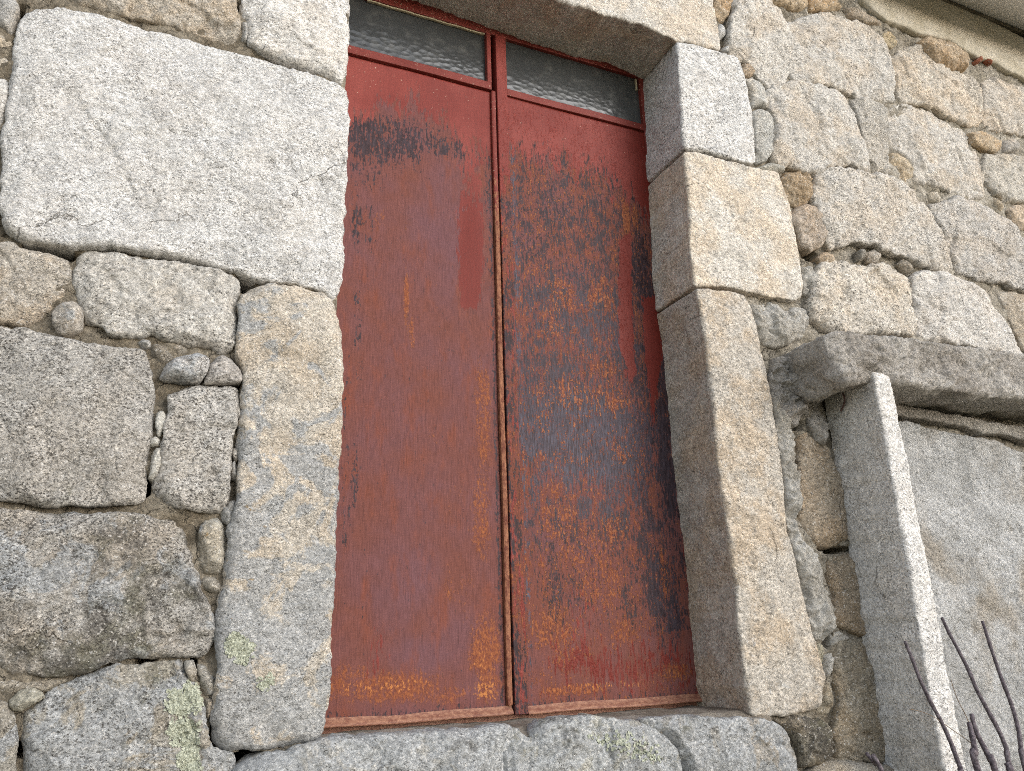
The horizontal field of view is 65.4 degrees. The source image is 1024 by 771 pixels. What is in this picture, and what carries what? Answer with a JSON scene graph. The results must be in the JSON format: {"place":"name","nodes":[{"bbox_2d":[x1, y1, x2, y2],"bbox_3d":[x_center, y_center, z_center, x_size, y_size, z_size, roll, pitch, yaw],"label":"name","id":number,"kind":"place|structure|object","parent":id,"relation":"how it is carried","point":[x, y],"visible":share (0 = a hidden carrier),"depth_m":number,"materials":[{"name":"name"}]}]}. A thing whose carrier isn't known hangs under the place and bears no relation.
{"place":"outdoors","nodes":[
{"label":"outdoors","id":0,"kind":"place"},
{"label":"ground","id":1,"kind":"structure","parent":0,"visible":0},
{"bbox_2d":[0,0,1023,770],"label":"stone wall","id":2,"kind":"structure","parent":1,"relation":"on","point":[172,194],"depth_m":2.22,"materials":[{"name":"stone"}]},
{"bbox_2d":[322,0,701,733],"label":"metal door","id":3,"kind":"structure","parent":2,"relation":"in","point":[508,538],"depth_m":2.56,"materials":[{"name":"paint"}]},
{"bbox_2d":[325,56,505,717],"bbox_3d":[-0.306,-0.095,2.483,0.548,2.085,0.032,6,-19,-23],"label":"door leaf","id":4,"kind":"structure","parent":3,"relation":"in","point":[417,627],"depth_m":2.42,"materials":[{"name":"paint"}]},
{"bbox_2d":[507,97,697,705],"bbox_3d":[0.286,-0.032,2.736,0.629,2.085,0.032,6,-19,-23],"label":"door leaf","id":5,"kind":"structure","parent":3,"relation":"in","point":[606,591],"depth_m":2.66,"materials":[{"name":"paint"}]},
{"bbox_2d":[782,331,1023,422],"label":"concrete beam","id":6,"kind":"structure","parent":2,"relation":"attached to","point":[967,381],"depth_m":2.77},
{"bbox_2d":[942,0,1023,35],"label":"roof eave","id":7,"kind":"object","parent":2,"relation":"attached to","point":[1008,14],"visible":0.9,"depth_m":3.98,"materials":[{"name":"beige concrete"}]},
{"bbox_2d":[825,372,965,770],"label":"granite post","id":8,"kind":"object","parent":1,"relation":"on","point":[889,559],"visible":0.96,"depth_m":2.51,"materials":[{"name":"grey stone"}]},
{"bbox_2d":[840,393,844,410],"bbox_3d":[1.134,0.027,2.751,0.005,0.124,0.029,6,-19,-23],"label":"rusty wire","id":9,"kind":"object","parent":8,"relation":"attached to","point":[843,402],"visible":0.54,"depth_m":2.73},
{"bbox_2d":[865,617,1023,770],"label":"pruned shrub","id":10,"kind":"object","parent":1,"relation":"on","point":[973,731],"visible":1,"depth_m":2.06,"materials":[{"name":"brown plant"}]}
]}

